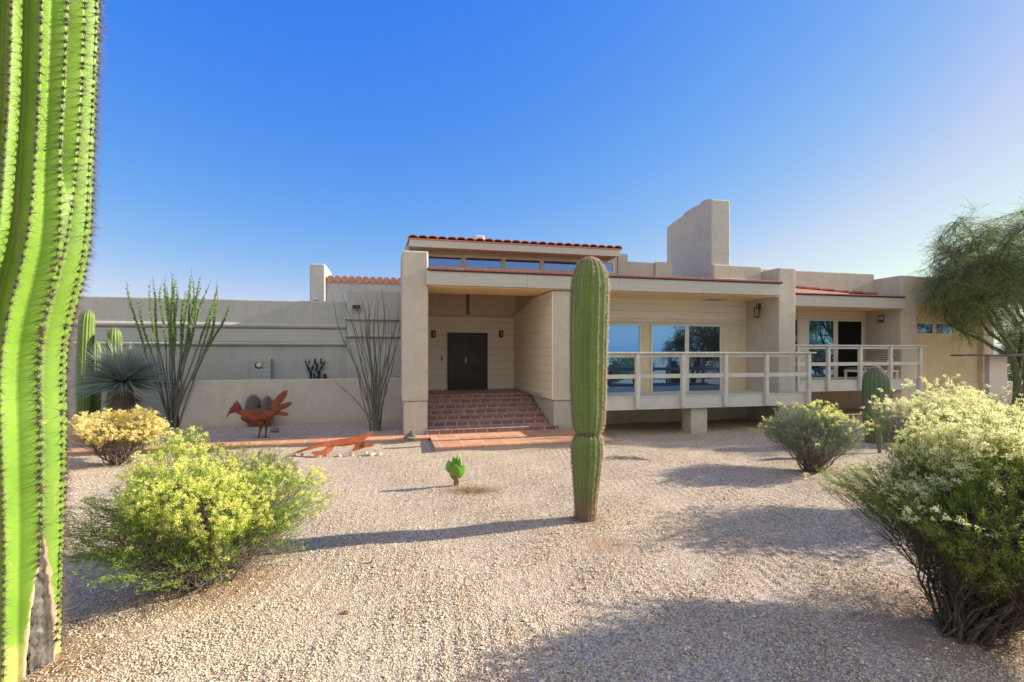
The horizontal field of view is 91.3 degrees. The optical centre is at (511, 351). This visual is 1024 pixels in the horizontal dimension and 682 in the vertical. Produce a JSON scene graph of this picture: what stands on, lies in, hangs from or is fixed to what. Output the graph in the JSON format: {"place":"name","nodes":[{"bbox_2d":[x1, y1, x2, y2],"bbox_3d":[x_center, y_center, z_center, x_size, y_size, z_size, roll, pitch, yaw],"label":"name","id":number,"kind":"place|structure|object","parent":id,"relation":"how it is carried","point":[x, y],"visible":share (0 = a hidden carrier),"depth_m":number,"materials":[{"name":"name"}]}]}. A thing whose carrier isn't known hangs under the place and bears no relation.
{"place":"outdoors","nodes":[
{"label":"outdoors","id":0,"kind":"place"},
{"bbox_2d":[66,429,611,456],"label":"tile path","id":1,"kind":"structure","parent":0,"point":[507,440],"depth_m":12.20,"materials":[{"name":"ceramic"}]},
{"bbox_2d":[404,433,415,439],"bbox_3d":[-2.556,2.133,12.545,0.331,0.165,0.253,0,0,-30],"label":"rock","id":2,"kind":"object","parent":1,"relation":"on","point":[408,437],"visible":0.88,"depth_m":12.46,"materials":[{"name":"grey stone"}]},
{"bbox_2d":[426,389,557,434],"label":"brick steps","id":3,"kind":"structure","parent":1,"relation":"on","point":[478,411],"depth_m":14.70,"materials":[{"name":"red brick"}]},
{"bbox_2d":[14,354,1023,681],"bbox_3d":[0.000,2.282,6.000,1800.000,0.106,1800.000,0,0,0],"label":"gravel ground","id":4,"kind":"structure","parent":0,"point":[608,542],"depth_m":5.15,"materials":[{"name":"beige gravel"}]},
{"bbox_2d":[0,0,108,681],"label":"saguaro cactus","id":5,"kind":"object","parent":4,"relation":"on","point":[49,64],"visible":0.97,"depth_m":3.39,"materials":[{"name":"plant"}]},
{"bbox_2d":[74,309,95,423],"bbox_3d":[-13.030,0.559,15.300,0.576,3.722,0.501,0,0,0],"label":"saguaro cactus","id":6,"kind":"object","parent":4,"relation":"on","point":[86,334],"visible":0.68,"depth_m":15.16,"materials":[{"name":"plant"}]},
{"bbox_2d":[91,341,102,416],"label":"saguaro cactus","id":7,"kind":"object","parent":4,"relation":"on","point":[95,404],"visible":0.23,"depth_m":15.63,"materials":[{"name":"plant"}]},
{"bbox_2d":[105,327,123,410],"bbox_3d":[-12.305,0.836,15.500,0.489,3.209,0.498,0,0,0],"label":"saguaro cactus","id":8,"kind":"object","parent":4,"relation":"on","point":[116,332],"visible":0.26,"depth_m":15.35,"materials":[{"name":"plant"}]},
{"bbox_2d":[67,404,173,466],"bbox_3d":[-7.998,1.750,10.219,1.818,1.284,1.803,0,0,-38],"label":"flowering shrub","id":9,"kind":"object","parent":4,"relation":"on","point":[107,430],"visible":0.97,"depth_m":10.00,"materials":[{"name":"yellow plant"}]},
{"bbox_2d":[69,334,177,413],"bbox_3d":[-10.935,0.896,14.097,2.818,2.907,2.812,0,0,0],"label":"yucca","id":10,"kind":"object","parent":4,"relation":"on","point":[123,376],"visible":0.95,"depth_m":13.84,"materials":[{"name":"green plant"}]},
{"bbox_2d":[125,271,229,427],"bbox_3d":[-9.850,-0.097,14.803,2.528,4.805,1.067,0,0,0],"label":"ocotillo","id":11,"kind":"object","parent":4,"relation":"on","point":[171,409],"visible":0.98,"depth_m":14.73,"materials":[{"name":"green plant"}]},
{"bbox_2d":[64,426,340,605],"bbox_3d":[-3.118,1.581,5.048,2.073,1.560,2.348,0,0,28],"label":"flowering shrub","id":12,"kind":"object","parent":4,"relation":"on","point":[210,548],"visible":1,"depth_m":4.67,"materials":[{"name":"yellow plant"}]},
{"bbox_2d":[244,393,261,426],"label":"barrel cactus","id":13,"kind":"object","parent":4,"relation":"on","point":[252,401],"visible":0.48,"depth_m":14.88,"materials":[{"name":"plant"}]},
{"bbox_2d":[226,390,291,438],"bbox_3d":[-6.428,1.609,12.745,1.640,1.239,0.380,0,0,-4],"label":"bird sculpture","id":14,"kind":"object","parent":4,"relation":"on","point":[260,418],"visible":0.95,"depth_m":12.69,"materials":[{"name":"brown metal"}]},
{"bbox_2d":[261,395,272,426],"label":"barrel cactus","id":15,"kind":"object","parent":4,"relation":"on","point":[267,401],"visible":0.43,"depth_m":14.92,"materials":[{"name":"plant"}]},
{"bbox_2d":[270,427,278,432],"bbox_3d":[-6.630,2.202,13.976,0.242,0.203,0.243,0,0,-19],"label":"rock","id":16,"kind":"object","parent":4,"relation":"on","point":[274,429],"visible":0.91,"depth_m":13.90,"materials":[{"name":"grey stone"}]},
{"bbox_2d":[179,378,400,427],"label":"wall","id":17,"kind":"structure","parent":4,"relation":"on","point":[209,403],"depth_m":15.49,"materials":[{"name":"beige paint"}]},
{"bbox_2d":[292,431,373,455],"bbox_3d":[-3.995,2.046,11.120,1.852,0.463,0.275,0,0,-10],"label":"lizard sculpture","id":18,"kind":"object","parent":4,"relation":"on","point":[357,441],"visible":0.98,"depth_m":11.16,"materials":[{"name":"orange metal"}]},
{"bbox_2d":[332,285,400,430],"bbox_3d":[-4.027,0.171,14.069,1.892,4.230,0.747,0,0,-7],"label":"ocotillo","id":19,"kind":"object","parent":4,"relation":"on","point":[376,402],"visible":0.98,"depth_m":14.05,"materials":[{"name":"brown plant"}]},
{"bbox_2d":[445,454,465,485],"bbox_3d":[-0.961,2.034,8.559,0.350,0.566,0.175,0,0,0],"label":"prickly pear","id":20,"kind":"object","parent":4,"relation":"on","point":[455,470],"visible":1,"depth_m":8.54,"materials":[{"name":"green plant"}]},
{"bbox_2d":[438,483,512,497],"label":"dry grass","id":21,"kind":"structure","parent":4,"relation":"on","point":[469,487],"depth_m":8.24,"materials":[{"name":"brown plant"}]},
{"bbox_2d":[37,455,1023,681],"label":"gravel stones","id":22,"kind":"object","parent":4,"relation":"on","point":[558,661],"visible":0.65,"depth_m":4.35,"materials":[{"name":"beige gravel"}]},
{"bbox_2d":[67,199,1007,434],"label":"house","id":23,"kind":"structure","parent":4,"relation":"on","point":[696,292],"depth_m":16.91,"materials":[{"name":"beige paint"}]},
{"bbox_2d":[250,359,272,378],"bbox_3d":[-8.774,0.828,17.508,0.672,1.144,0.314,0,0,-14],"label":"meter cabinet","id":24,"kind":"object","parent":23,"relation":"attached to","point":[261,368],"visible":0.69,"depth_m":17.40,"materials":[{"name":"grey metal"}]},
{"bbox_2d":[305,358,326,378],"bbox_3d":[-7.056,0.653,18.022,0.746,0.822,0.128,0,0,-14],"label":"cactus cutout","id":25,"kind":"object","parent":23,"relation":"attached to","point":[318,372],"visible":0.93,"depth_m":17.97,"materials":[{"name":"metal"}]},
{"bbox_2d":[431,330,435,337],"bbox_3d":[-2.744,-0.610,17.534,0.150,0.250,0.117,0,0,-14],"label":"wall lamp","id":26,"kind":"object","parent":23,"relation":"attached to","point":[433,333],"visible":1,"depth_m":17.49,"materials":[{"name":"brown metal"}]},
{"bbox_2d":[428,254,463,267],"bbox_3d":[-2.127,-2.677,14.936,1.383,0.426,0.080,0,0,-14],"label":"clerestory window","id":27,"kind":"structure","parent":23,"relation":"in","point":[434,260],"depth_m":14.96,"materials":[{"name":"glass"}]},
{"bbox_2d":[447,333,487,389],"bbox_3d":[-1.574,0.350,17.816,1.430,2.019,0.146,0,0,-14],"label":"front door","id":28,"kind":"structure","parent":23,"relation":"in","point":[467,353],"depth_m":17.82,"materials":[{"name":"brown wood"}]},
{"bbox_2d":[466,294,469,314],"bbox_3d":[-1.409,-1.800,15.965,0.140,1.240,0.140,0,0,-14],"label":"pendant lamp","id":29,"kind":"object","parent":23,"relation":"hanging from","point":[467,304],"visible":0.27,"depth_m":15.92,"materials":[{"name":"brown metal"}]},
{"bbox_2d":[463,255,503,269],"bbox_3d":[-0.865,-2.693,15.243,1.244,0.424,0.080,0,0,-14],"label":"clerestory window","id":30,"kind":"structure","parent":23,"relation":"in","point":[470,261],"depth_m":15.23,"materials":[{"name":"glass"}]},
{"bbox_2d":[503,257,541,270],"bbox_3d":[0.330,-2.702,15.535,1.247,0.420,0.080,0,0,-14],"label":"clerestory window","id":31,"kind":"structure","parent":23,"relation":"in","point":[510,263],"depth_m":15.52,"materials":[{"name":"glass"}]},
{"bbox_2d":[542,258,578,272],"bbox_3d":[1.521,-2.710,15.825,1.236,0.417,0.080,0,0,-14],"label":"clerestory window","id":32,"kind":"structure","parent":23,"relation":"in","point":[548,265],"depth_m":15.80,"materials":[{"name":"glass"}]},
{"bbox_2d":[601,261,614,273],"bbox_3d":[2.718,-2.719,16.116,1.251,0.413,0.080,0,0,-14],"label":"clerestory window","id":33,"kind":"structure","parent":23,"relation":"in","point":[609,265],"depth_m":16.21,"materials":[{"name":"glass"}]},
{"bbox_2d":[606,323,640,392],"bbox_3d":[3.207,0.240,15.935,1.951,2.256,0.067,0,0,-14],"label":"glass door","id":34,"kind":"structure","parent":23,"relation":"in","point":[622,337],"depth_m":16.01,"materials":[{"name":"glass"}]},
{"bbox_2d":[650,324,721,391],"bbox_3d":[5.775,0.245,16.560,2.621,2.282,0.067,0,0,-14],"label":"glass door","id":35,"kind":"structure","parent":23,"relation":"in","point":[663,337],"depth_m":16.54,"materials":[{"name":"glass"}]},
{"bbox_2d":[754,303,760,317],"bbox_3d":[8.061,-1.347,16.471,0.213,0.472,0.147,0,0,-14],"label":"wall lantern","id":36,"kind":"object","parent":23,"relation":"attached to","point":[756,311],"depth_m":16.43,"materials":[{"name":"brown metal"}]},
{"bbox_2d":[795,319,862,378],"bbox_3d":[12.558,-0.091,19.859,3.326,2.349,0.067,0,0,-14],"label":"glass door","id":37,"kind":"structure","parent":23,"relation":"in","point":[807,331],"depth_m":19.88,"materials":[{"name":"glass"}]},
{"bbox_2d":[878,315,883,321],"bbox_3d":[14.416,-1.276,19.562,0.140,0.280,0.163,0,0,-14],"label":"wall lamp","id":38,"kind":"object","parent":23,"relation":"attached to","point":[880,318],"visible":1,"depth_m":19.50,"materials":[{"name":"brown metal"}]},
{"bbox_2d":[916,322,933,334],"bbox_3d":[16.427,-0.916,19.931,0.899,0.501,0.055,0,0,-14],"label":"strip window","id":39,"kind":"structure","parent":23,"relation":"in","point":[921,329],"depth_m":19.93,"materials":[{"name":"glass"}]},
{"bbox_2d":[934,322,953,334],"bbox_3d":[17.410,-0.916,20.173,0.965,0.501,0.055,0,0,-14],"label":"strip window","id":40,"kind":"structure","parent":23,"relation":"in","point":[939,330],"depth_m":20.14,"materials":[{"name":"glass"}]},
{"bbox_2d":[568,256,609,521],"bbox_3d":[1.047,0.537,6.779,0.594,3.683,0.596,0,0,0],"label":"saguaro cactus","id":41,"kind":"object","parent":4,"relation":"on","point":[589,300],"visible":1,"depth_m":6.62,"materials":[{"name":"plant"}]},
{"bbox_2d":[603,455,647,459],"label":"dry twigs","id":42,"kind":"object","parent":4,"relation":"on","point":[617,457],"visible":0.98,"depth_m":10.71,"materials":[{"name":"grey wood"}]},
{"bbox_2d":[605,352,815,433],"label":"wooden deck","id":43,"kind":"structure","parent":4,"relation":"on","point":[694,405],"depth_m":13.99,"materials":[{"name":"paint"}]},
{"bbox_2d":[757,399,873,474],"bbox_3d":[5.752,1.646,9.658,1.912,1.477,1.882,0,0,0],"label":"flowering shrub","id":44,"kind":"object","parent":4,"relation":"on","point":[805,444],"visible":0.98,"depth_m":9.41,"materials":[{"name":"green plant"}]},
{"bbox_2d":[795,345,927,414],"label":"wooden deck","id":45,"kind":"structure","parent":4,"relation":"on","point":[828,383],"depth_m":16.99,"materials":[{"name":"paint"}]},
{"bbox_2d":[844,355,898,379],"bbox_3d":[13.419,0.588,18.712,1.770,0.942,0.660,0,0,-12],"label":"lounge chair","id":46,"kind":"object","parent":45,"relation":"on","point":[882,358],"visible":0.56,"depth_m":18.71,"materials":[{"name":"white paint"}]},
{"bbox_2d":[860,366,891,443],"bbox_3d":[9.162,1.385,12.603,0.696,2.098,0.696,0,0,0],"label":"saguaro cactus","id":47,"kind":"object","parent":4,"relation":"on","point":[875,379],"visible":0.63,"depth_m":12.44,"materials":[{"name":"plant"}]},
{"bbox_2d":[864,394,888,452],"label":"cholla cactus","id":48,"kind":"object","parent":4,"relation":"on","point":[872,413],"visible":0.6,"depth_m":11.27,"materials":[{"name":"green plant"}]},
{"bbox_2d":[801,384,1023,659],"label":"flowering shrub","id":49,"kind":"object","parent":4,"relation":"on","point":[948,509],"visible":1,"depth_m":3.93,"materials":[{"name":"green plant"}]},
{"bbox_2d":[845,368,1023,476],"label":"flowering shrub","id":50,"kind":"object","parent":4,"relation":"on","point":[942,401],"visible":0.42,"depth_m":7.20,"materials":[{"name":"yellow plant"}]},
{"bbox_2d":[906,193,1023,417],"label":"palo verde tree","id":51,"kind":"object","parent":4,"relation":"on","point":[1000,282],"visible":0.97,"depth_m":17.22,"materials":[{"name":"green plant"}]},
{"bbox_2d":[950,354,1023,419],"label":"stucco post","id":52,"kind":"object","parent":4,"relation":"on","point":[995,371],"visible":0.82,"depth_m":13.48,"materials":[{"name":"beige paint"}]},
{"bbox_2d":[996,312,1023,378],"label":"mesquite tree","id":53,"kind":"object","parent":4,"relation":"on","point":[1008,362],"visible":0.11,"depth_m":25.11,"materials":[{"name":"green plant"}]},
{"bbox_2d":[1007,367,1023,384],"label":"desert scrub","id":54,"kind":"object","parent":4,"relation":"on","point":[1009,372],"visible":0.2,"depth_m":29.28,"materials":[{"name":"green plant"}]},
{"bbox_2d":[1009,383,1022,404],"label":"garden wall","id":55,"kind":"structure","parent":4,"relation":"on","point":[1010,391],"depth_m":21.62,"materials":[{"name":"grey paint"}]},
{"bbox_2d":[80,0,1023,345],"label":"sky","id":56,"kind":"structure","parent":0,"point":[246,145],"materials":[{"name":"blue"}]},
{"bbox_2d":[994,346,1017,353],"bbox_3d":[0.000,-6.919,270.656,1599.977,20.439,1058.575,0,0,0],"label":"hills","id":57,"kind":"structure","parent":0,"point":[999,347],"depth_m":424.18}
]}

